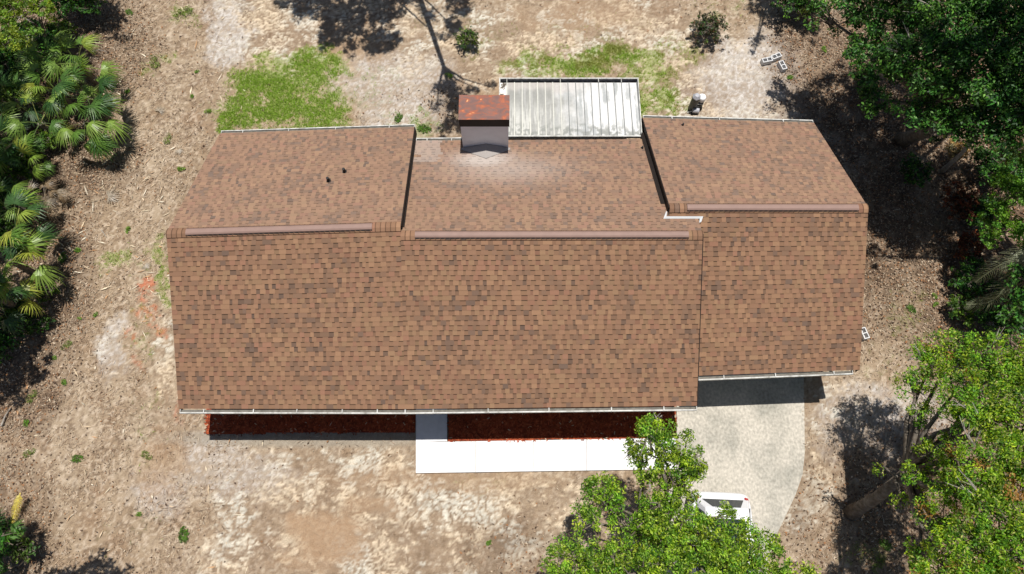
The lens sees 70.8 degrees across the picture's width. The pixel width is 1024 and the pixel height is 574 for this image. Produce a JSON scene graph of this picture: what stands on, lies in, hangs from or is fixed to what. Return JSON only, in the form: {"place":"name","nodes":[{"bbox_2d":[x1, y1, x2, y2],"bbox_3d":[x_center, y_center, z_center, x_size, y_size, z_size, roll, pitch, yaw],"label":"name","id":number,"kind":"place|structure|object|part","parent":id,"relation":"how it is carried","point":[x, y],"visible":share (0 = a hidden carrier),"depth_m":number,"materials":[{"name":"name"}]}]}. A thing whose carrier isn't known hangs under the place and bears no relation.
{"place":"outdoors","nodes":[
{"label":"outdoors","id":0,"kind":"place"},
{"bbox_2d":[0,0,1023,573],"bbox_3d":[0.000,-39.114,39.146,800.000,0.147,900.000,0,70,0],"label":"ground","id":1,"kind":"structure","parent":0,"point":[400,498],"depth_m":24.75,"materials":[{"name":"soil"}]},
{"bbox_2d":[0,516,17,573],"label":"bush","id":2,"kind":"object","parent":1,"relation":"on","point":[7,548],"visible":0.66,"depth_m":21.32,"materials":[{"name":"green plant"}]},
{"bbox_2d":[0,135,20,183],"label":"bush","id":3,"kind":"object","parent":1,"relation":"on","point":[6,172],"visible":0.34,"depth_m":25.61,"materials":[{"name":"green plant"}]},
{"bbox_2d":[0,220,22,251],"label":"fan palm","id":4,"kind":"object","parent":1,"relation":"on","point":[2,247],"visible":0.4,"depth_m":24.90,"materials":[{"name":"green plant"}]},
{"bbox_2d":[0,325,24,362],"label":"bush","id":5,"kind":"object","parent":1,"relation":"on","point":[6,341],"visible":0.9,"depth_m":23.87,"materials":[{"name":"green plant"}]},
{"bbox_2d":[0,201,24,238],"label":"bush","id":6,"kind":"object","parent":1,"relation":"on","point":[6,223],"visible":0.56,"depth_m":25.04,"materials":[{"name":"green plant"}]},
{"bbox_2d":[0,175,24,209],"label":"bush","id":7,"kind":"object","parent":1,"relation":"on","point":[5,194],"visible":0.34,"depth_m":25.38,"materials":[{"name":"green plant"}]},
{"bbox_2d":[0,523,25,549],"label":"bush","id":8,"kind":"object","parent":1,"relation":"on","point":[4,539],"visible":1,"depth_m":16.77,"materials":[{"name":"green plant"}]},
{"bbox_2d":[0,49,26,83],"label":"bush","id":9,"kind":"object","parent":1,"relation":"on","point":[6,65],"visible":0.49,"depth_m":27.07,"materials":[{"name":"green plant"}]},
{"bbox_2d":[0,78,29,118],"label":"bush","id":10,"kind":"object","parent":1,"relation":"on","point":[4,97],"visible":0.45,"depth_m":26.48,"materials":[{"name":"green plant"}]},
{"bbox_2d":[0,504,29,553],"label":"fan palm","id":11,"kind":"object","parent":1,"relation":"on","point":[27,534],"visible":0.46,"depth_m":21.11,"materials":[{"name":"green plant"}]},
{"bbox_2d":[0,289,30,335],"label":"bush","id":12,"kind":"object","parent":1,"relation":"on","point":[7,311],"visible":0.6,"depth_m":24.08,"materials":[{"name":"green plant"}]},
{"bbox_2d":[11,493,22,523],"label":"dead palm frond","id":13,"kind":"object","parent":1,"relation":"on","point":[18,498],"visible":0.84,"depth_m":22.28,"materials":[{"name":"yellow plant"}]},
{"bbox_2d":[0,176,38,233],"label":"fan palm","id":14,"kind":"object","parent":1,"relation":"on","point":[3,188],"visible":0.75,"depth_m":24.64,"materials":[{"name":"green plant"}]},
{"bbox_2d":[0,20,39,60],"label":"bush","id":15,"kind":"object","parent":1,"relation":"on","point":[12,53],"visible":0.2,"depth_m":27.10,"materials":[{"name":"green plant"}]},
{"bbox_2d":[0,105,41,173],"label":"fan palm","id":16,"kind":"object","parent":1,"relation":"on","point":[2,127],"visible":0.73,"depth_m":25.11,"materials":[{"name":"green plant"}]},
{"bbox_2d":[0,264,45,336],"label":"fan palm","id":17,"kind":"object","parent":1,"relation":"on","point":[8,322],"visible":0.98,"depth_m":23.28,"materials":[{"name":"green plant"}]},
{"bbox_2d":[0,67,47,139],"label":"fan palm","id":18,"kind":"object","parent":1,"relation":"on","point":[19,81],"visible":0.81,"depth_m":25.81,"materials":[{"name":"green plant"}]},
{"bbox_2d":[4,149,46,181],"bbox_3d":[-17.554,-4.326,26.084,1.514,1.385,1.558,-22,72,-8],"label":"bush","id":19,"kind":"object","parent":1,"relation":"on","point":[23,170],"visible":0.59,"depth_m":25.72,"materials":[{"name":"green plant"}]},
{"bbox_2d":[10,534,41,566],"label":"bush","id":20,"kind":"object","parent":1,"relation":"on","point":[22,550],"visible":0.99,"depth_m":21.49,"materials":[{"name":"green plant"}]},
{"bbox_2d":[0,131,53,180],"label":"fan palm","id":21,"kind":"object","parent":1,"relation":"on","point":[43,169],"visible":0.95,"depth_m":25.18,"materials":[{"name":"green plant"}]},
{"bbox_2d":[0,0,56,51],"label":"bright tree","id":22,"kind":"object","parent":1,"relation":"on","point":[8,8],"visible":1,"depth_m":24.57,"materials":[{"name":"green plant"}]},
{"bbox_2d":[22,448,35,457],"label":"weed","id":23,"kind":"object","parent":1,"relation":"on","point":[33,452],"visible":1,"depth_m":23.21,"materials":[{"name":"green plant"}]},
{"bbox_2d":[25,389,36,402],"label":"weed","id":24,"kind":"object","parent":1,"relation":"on","point":[32,395],"visible":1,"depth_m":23.81,"materials":[{"name":"green plant"}]},
{"bbox_2d":[0,187,62,266],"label":"fan palm","id":25,"kind":"object","parent":1,"relation":"on","point":[20,197],"visible":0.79,"depth_m":24.03,"materials":[{"name":"green plant"}]},
{"bbox_2d":[0,221,63,305],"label":"fan palm","id":26,"kind":"object","parent":1,"relation":"on","point":[38,274],"visible":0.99,"depth_m":23.51,"materials":[{"name":"green plant"}]},
{"bbox_2d":[0,88,73,154],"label":"fan palm","id":27,"kind":"object","parent":1,"relation":"on","point":[50,128],"visible":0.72,"depth_m":25.63,"materials":[{"name":"green plant"}]},
{"bbox_2d":[15,15,61,58],"bbox_3d":[-18.160,-9.420,27.644,2.172,1.872,2.061,0,70,0],"label":"bush","id":28,"kind":"object","parent":1,"relation":"on","point":[37,23],"visible":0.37,"depth_m":27.25,"materials":[{"name":"green plant"}]},
{"bbox_2d":[25,306,55,335],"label":"bush","id":29,"kind":"object","parent":1,"relation":"on","point":[37,322],"visible":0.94,"depth_m":24.24,"materials":[{"name":"green plant"}]},
{"bbox_2d":[18,179,71,220],"bbox_3d":[-16.689,-3.061,25.800,1.736,1.089,1.571,0,70,0],"label":"fan palm","id":30,"kind":"object","parent":1,"relation":"on","point":[60,193],"visible":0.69,"depth_m":25.54,"materials":[{"name":"brown plant"}]},
{"bbox_2d":[33,280,59,303],"bbox_3d":[-15.979,0.181,24.769,0.921,0.827,0.765,-24,72,-8],"label":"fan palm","id":31,"kind":"object","parent":1,"relation":"on","point":[42,299],"visible":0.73,"depth_m":24.59,"materials":[{"name":"green plant"}]},
{"bbox_2d":[15,27,78,85],"bbox_3d":[-17.055,-8.553,26.971,2.584,2.557,2.155,24,72,8],"label":"fan palm","id":32,"kind":"object","parent":1,"relation":"on","point":[31,53],"visible":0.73,"depth_m":25.96,"materials":[{"name":"green plant"}]},
{"bbox_2d":[28,124,65,149],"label":"bush","id":33,"kind":"object","parent":1,"relation":"on","point":[50,140],"visible":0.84,"depth_m":26.39,"materials":[{"name":"green plant"}]},
{"bbox_2d":[11,57,98,116],"bbox_3d":[-16.369,-7.097,26.437,2.304,2.585,2.615,-22,72,-8],"label":"fan palm","id":34,"kind":"object","parent":1,"relation":"on","point":[32,67],"visible":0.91,"depth_m":25.48,"materials":[{"name":"green plant"}]},
{"bbox_2d":[40,16,78,49],"bbox_3d":[-17.573,-9.690,28.026,1.501,1.330,1.622,0,70,0],"label":"bush","id":35,"kind":"object","parent":1,"relation":"on","point":[59,26],"visible":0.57,"depth_m":27.80,"materials":[{"name":"green plant"}]},
{"bbox_2d":[58,252,66,263],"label":"weed","id":36,"kind":"object","parent":1,"relation":"on","point":[61,260],"visible":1,"depth_m":25.46,"materials":[{"name":"green plant"}]},
{"bbox_2d":[60,339,72,349],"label":"weed","id":37,"kind":"object","parent":1,"relation":"on","point":[67,342],"visible":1,"depth_m":24.42,"materials":[{"name":"green plant"}]},
{"bbox_2d":[70,454,83,462],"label":"weed","id":38,"kind":"object","parent":1,"relation":"on","point":[78,458],"visible":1,"depth_m":23.14,"materials":[{"name":"green plant"}]},
{"bbox_2d":[48,0,107,18],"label":"bush","id":39,"kind":"object","parent":1,"relation":"on","point":[89,4],"visible":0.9,"depth_m":27.82,"materials":[{"name":"green plant"}]},
{"bbox_2d":[35,34,123,91],"bbox_3d":[-15.847,-8.104,26.659,2.823,2.840,2.449,0,70,0],"label":"fan palm","id":40,"kind":"object","parent":1,"relation":"on","point":[53,67],"visible":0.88,"depth_m":26.00,"materials":[{"name":"green plant"}]},
{"bbox_2d":[40,59,123,129],"bbox_3d":[-15.507,-6.683,26.214,2.953,2.720,2.366,0,70,0],"label":"fan palm","id":41,"kind":"object","parent":1,"relation":"on","point":[104,81],"visible":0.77,"depth_m":25.61,"materials":[{"name":"green plant"}]},
{"bbox_2d":[55,91,135,161],"bbox_3d":[-14.774,-5.548,26.166,1.875,2.068,3.010,34,74,11],"label":"fan palm","id":42,"kind":"object","parent":1,"relation":"on","point":[98,142],"visible":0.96,"depth_m":25.58,"materials":[{"name":"green plant"}]},
{"bbox_2d":[90,189,120,204],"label":"dead frond","id":43,"kind":"object","parent":1,"relation":"on","point":[110,195],"visible":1,"depth_m":26.27,"materials":[{"name":"beige plant"}]},
{"bbox_2d":[2,3,262,572],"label":"pale chips","id":44,"kind":"object","parent":1,"relation":"on","point":[126,252],"visible":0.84,"depth_m":25.71,"materials":[{"name":"beige wood"}]},
{"bbox_2d":[138,260,150,269],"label":"dead frond","id":45,"kind":"object","parent":1,"relation":"on","point":[146,265],"visible":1,"depth_m":25.38,"materials":[{"name":"beige plant"}]},
{"bbox_2d":[141,450,151,459],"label":"weed","id":46,"kind":"object","parent":1,"relation":"on","point":[146,458],"visible":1,"depth_m":23.18,"materials":[{"name":"green plant"}]},
{"bbox_2d":[149,55,159,68],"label":"weed","id":47,"kind":"object","parent":1,"relation":"on","point":[151,65],"visible":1,"depth_m":28.22,"materials":[{"name":"green plant"}]},
{"bbox_2d":[152,106,166,119],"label":"dead frond","id":48,"kind":"object","parent":1,"relation":"on","point":[159,110],"visible":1,"depth_m":27.52,"materials":[{"name":"beige plant"}]},
{"bbox_2d":[163,133,171,143],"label":"weed","id":49,"kind":"object","parent":1,"relation":"on","point":[168,141],"visible":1,"depth_m":27.09,"materials":[{"name":"green plant"}]},
{"bbox_2d":[178,526,188,542],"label":"weed","id":50,"kind":"object","parent":1,"relation":"on","point":[186,533],"visible":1,"depth_m":22.35,"materials":[{"name":"green plant"}]},
{"bbox_2d":[173,5,193,18],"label":"weed","id":51,"kind":"object","parent":1,"relation":"on","point":[187,11],"visible":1,"depth_m":29.04,"materials":[{"name":"green plant"}]},
{"bbox_2d":[204,409,415,436],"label":"mulch","id":52,"kind":"object","parent":1,"relation":"on","point":[349,423],"visible":0.27,"depth_m":23.54,"materials":[{"name":"brown wood"}]},
{"bbox_2d":[394,112,402,122],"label":"weed","id":53,"kind":"object","parent":1,"relation":"on","point":[399,115],"visible":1,"depth_m":27.40,"materials":[{"name":"green plant"}]},
{"bbox_2d":[416,124,431,132],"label":"weed","id":54,"kind":"object","parent":1,"relation":"on","point":[424,129],"visible":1,"depth_m":27.24,"materials":[{"name":"green plant"}]},
{"bbox_2d":[454,26,480,49],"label":"bush","id":55,"kind":"object","parent":1,"relation":"on","point":[465,38],"visible":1,"depth_m":28.07,"materials":[{"name":"green plant"}]},
{"bbox_2d":[90,0,927,564],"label":"grass","id":56,"kind":"structure","parent":1,"relation":"on","point":[274,106],"depth_m":27.93,"materials":[{"name":"green plant"}]},
{"bbox_2d":[0,0,1023,573],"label":"twigs","id":57,"kind":"object","parent":1,"relation":"on","point":[326,414],"visible":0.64,"depth_m":24.85,"materials":[{"name":"brown wood"}]},
{"bbox_2d":[0,0,1023,573],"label":"fallen leaves","id":58,"kind":"object","parent":1,"relation":"on","point":[70,216],"depth_m":25.68,"materials":[{"name":"brown plant"}]},
{"bbox_2d":[166,78,868,413],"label":"house","id":59,"kind":"structure","parent":1,"relation":"on","point":[483,261],"depth_m":21.08,"materials":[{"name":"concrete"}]},
{"bbox_2d":[703,372,800,375],"bbox_3d":[7.625,2.564,23.098,3.910,2.250,0.090,0,70,0],"label":"garage door","id":60,"kind":"structure","parent":59,"relation":"in","point":[785,372],"depth_m":24.09,"materials":[{"name":"white metal"}]},
{"bbox_2d":[416,409,675,472],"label":"walkway","id":61,"kind":"structure","parent":1,"relation":"on","point":[435,453],"depth_m":23.21,"materials":[{"name":"concrete"}]},
{"bbox_2d":[447,406,677,442],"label":"mulch","id":62,"kind":"object","parent":1,"relation":"on","point":[506,427],"visible":0.47,"depth_m":23.52,"materials":[{"name":"brown wood"}]},
{"bbox_2d":[537,412,822,573],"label":"oak tree","id":63,"kind":"object","parent":1,"relation":"on","point":[657,532],"visible":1,"depth_m":17.72,"materials":[{"name":"green plant"}]},
{"bbox_2d":[688,93,700,110],"bbox_3d":[6.891,-6.984,27.171,0.330,0.920,0.300,-19,71,-7],"label":"pressure tank","id":64,"kind":"object","parent":1,"relation":"on","point":[695,100],"visible":0.98,"depth_m":26.97,"materials":[{"name":"plastic"}]},
{"bbox_2d":[687,104,702,114],"bbox_3d":[6.968,-6.766,27.410,0.588,0.324,0.332,0,70,0],"label":"water pump","id":65,"kind":"object","parent":1,"relation":"on","point":[695,111],"visible":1,"depth_m":27.36,"materials":[{"name":"grey metal"}]},
{"bbox_2d":[697,94,705,105],"bbox_3d":[7.169,-7.069,27.360,0.300,0.620,0.300,0,70,0],"label":"filter tank","id":66,"kind":"object","parent":1,"relation":"on","point":[702,99],"visible":0.67,"depth_m":27.10,"materials":[{"name":"plastic"}]},
{"bbox_2d":[689,11,729,44],"bbox_3d":[7.719,-10.135,28.317,1.594,1.083,1.525,0,70,0],"label":"bush","id":67,"kind":"object","parent":1,"relation":"on","point":[705,23],"visible":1,"depth_m":28.05,"materials":[{"name":"green plant"}]},
{"bbox_2d":[760,56,772,65],"bbox_3d":[9.985,-8.862,28.234,0.400,0.200,0.200,-12,71,-4],"label":"concrete block","id":68,"kind":"object","parent":1,"relation":"on","point":[766,61],"depth_m":28.18,"materials":[{"name":"grey concrete"}]},
{"bbox_2d":[770,52,781,61],"bbox_3d":[10.363,-9.027,28.293,0.400,0.200,0.200,-23,72,-8],"label":"concrete block","id":69,"kind":"object","parent":1,"relation":"on","point":[777,56],"depth_m":28.23,"materials":[{"name":"grey concrete"}]},
{"bbox_2d":[777,60,786,72],"bbox_3d":[10.562,-8.626,28.150,0.200,0.200,0.400,-17,71,-6],"label":"concrete block","id":70,"kind":"object","parent":1,"relation":"on","point":[781,65],"depth_m":28.11,"materials":[{"name":"grey concrete"}]},
{"bbox_2d":[770,0,809,18],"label":"bush","id":71,"kind":"object","parent":1,"relation":"on","point":[787,2],"visible":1,"depth_m":28.06,"materials":[{"name":"green plant"}]},
{"bbox_2d":[793,0,818,23],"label":"bush","id":72,"kind":"object","parent":1,"relation":"on","point":[802,13],"visible":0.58,"depth_m":28.29,"materials":[{"name":"green plant"}]},
{"bbox_2d":[848,67,878,90],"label":"bush","id":73,"kind":"object","parent":1,"relation":"on","point":[862,80],"visible":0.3,"depth_m":27.30,"materials":[{"name":"green plant"}]},
{"bbox_2d":[861,327,869,340],"bbox_3d":[11.966,1.591,24.502,0.200,0.200,0.400,-14,71,-5],"label":"concrete block","id":74,"kind":"object","parent":1,"relation":"on","point":[865,334],"depth_m":24.44,"materials":[{"name":"grey concrete"}]},
{"bbox_2d":[857,82,893,116],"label":"bush","id":75,"kind":"object","parent":1,"relation":"on","point":[882,105],"visible":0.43,"depth_m":26.64,"materials":[{"name":"green plant"}]},
{"bbox_2d":[871,556,884,572],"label":"weed","id":76,"kind":"object","parent":1,"relation":"on","point":[875,564],"visible":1,"depth_m":22.06,"materials":[{"name":"green plant"}]},
{"bbox_2d":[878,538,892,551],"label":"weed","id":77,"kind":"object","parent":1,"relation":"on","point":[884,544],"visible":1,"depth_m":22.26,"materials":[{"name":"green plant"}]},
{"bbox_2d":[907,303,915,313],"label":"weed","id":78,"kind":"object","parent":1,"relation":"on","point":[910,307],"visible":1,"depth_m":24.85,"materials":[{"name":"green plant"}]},
{"bbox_2d":[803,0,1023,161],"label":"oak tree","id":79,"kind":"object","parent":1,"relation":"on","point":[941,90],"visible":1,"depth_m":21.16,"materials":[{"name":"green plant"}]},
{"bbox_2d":[899,151,933,187],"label":"bush","id":80,"kind":"object","parent":1,"relation":"on","point":[915,166],"visible":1,"depth_m":26.02,"materials":[{"name":"green plant"}]},
{"bbox_2d":[843,327,1023,573],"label":"oak tree","id":81,"kind":"object","parent":1,"relation":"on","point":[920,454],"visible":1,"depth_m":17.78,"materials":[{"name":"green plant"}]},
{"bbox_2d":[944,138,970,164],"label":"dead bush","id":82,"kind":"object","parent":1,"relation":"on","point":[957,147],"visible":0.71,"depth_m":26.21,"materials":[{"name":"brown plant"}]},
{"bbox_2d":[939,180,981,220],"bbox_3d":[15.896,-2.963,25.602,1.522,1.375,1.648,0,70,0],"label":"red bush","id":83,"kind":"object","parent":1,"relation":"on","point":[962,207],"visible":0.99,"depth_m":25.21,"materials":[{"name":"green plant"}]},
{"bbox_2d":[946,291,975,329],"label":"bush","id":84,"kind":"object","parent":1,"relation":"on","point":[965,314],"visible":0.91,"depth_m":24.24,"materials":[{"name":"green plant"}]},
{"bbox_2d":[954,229,987,259],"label":"red bush","id":85,"kind":"object","parent":1,"relation":"on","point":[966,239],"visible":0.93,"depth_m":24.83,"materials":[{"name":"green plant"}]},
{"bbox_2d":[948,253,994,301],"bbox_3d":[15.746,-0.298,24.782,1.724,1.128,1.428,-39,75,-13],"label":"bush","id":86,"kind":"object","parent":1,"relation":"on","point":[968,269],"visible":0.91,"depth_m":24.52,"materials":[{"name":"green plant"}]},
{"bbox_2d":[940,105,1023,172],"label":"scrub tree","id":87,"kind":"object","parent":1,"relation":"on","point":[943,169],"visible":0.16,"depth_m":24.69,"materials":[{"name":"green plant"}]},
{"bbox_2d":[965,193,1011,234],"bbox_3d":[16.614,-2.506,25.397,1.749,1.462,1.700,0,70,0],"label":"bush","id":88,"kind":"object","parent":1,"relation":"on","point":[980,207],"visible":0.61,"depth_m":25.05,"materials":[{"name":"green plant"}]},
{"bbox_2d":[963,243,1023,313],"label":"feather palm","id":89,"kind":"object","parent":1,"relation":"on","point":[1016,256],"visible":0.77,"depth_m":22.84,"materials":[{"name":"green plant"}]},
{"bbox_2d":[969,142,1020,187],"bbox_3d":[17.348,-4.274,26.061,1.957,1.391,1.793,25,72,9],"label":"bush","id":90,"kind":"object","parent":1,"relation":"on","point":[984,155],"visible":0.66,"depth_m":25.78,"materials":[{"name":"green plant"}]},
{"bbox_2d":[972,281,1023,333],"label":"bush","id":91,"kind":"object","parent":1,"relation":"on","point":[990,316],"visible":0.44,"depth_m":23.95,"materials":[{"name":"green plant"}]},
{"bbox_2d":[977,147,1023,256],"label":"bright tree","id":92,"kind":"object","parent":1,"relation":"on","point":[1003,204],"visible":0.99,"depth_m":22.74,"materials":[{"name":"green plant"}]},
{"bbox_2d":[989,262,1023,355],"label":"scrub tree","id":93,"kind":"object","parent":1,"relation":"on","point":[1013,317],"visible":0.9,"depth_m":21.93,"materials":[{"name":"green plant"}]},
{"bbox_2d":[999,263,1023,308],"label":"bush","id":94,"kind":"object","parent":1,"relation":"on","point":[1015,280],"visible":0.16,"depth_m":24.29,"materials":[{"name":"green plant"}]},
{"bbox_2d":[1007,152,1023,183],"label":"bush","id":95,"kind":"object","parent":1,"relation":"on","point":[1020,171],"visible":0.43,"depth_m":25.80,"materials":[{"name":"green plant"}]},
{"bbox_2d":[649,376,804,573],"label":"driveway","id":96,"kind":"structure","parent":0,"point":[749,435],"depth_m":23.39,"materials":[{"name":"concrete"}]},
{"bbox_2d":[685,492,753,573],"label":"parked car","id":97,"kind":"object","parent":96,"relation":"on","point":[709,502],"visible":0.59,"depth_m":21.41,"materials":[{"name":"white paint"}]},
{"bbox_3d":[5.544,7.801,20.968,0.174,0.426,2.743,2,70,1],"label":"side window","id":98,"kind":"part","parent":97,"relation":"part of","materials":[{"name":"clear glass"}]},
{"bbox_3d":[6.335,6.445,21.447,1.241,0.396,0.248,2,70,1],"label":"rear window","id":99,"kind":"part","parent":97,"relation":"part of","materials":[{"name":"grey glass"}]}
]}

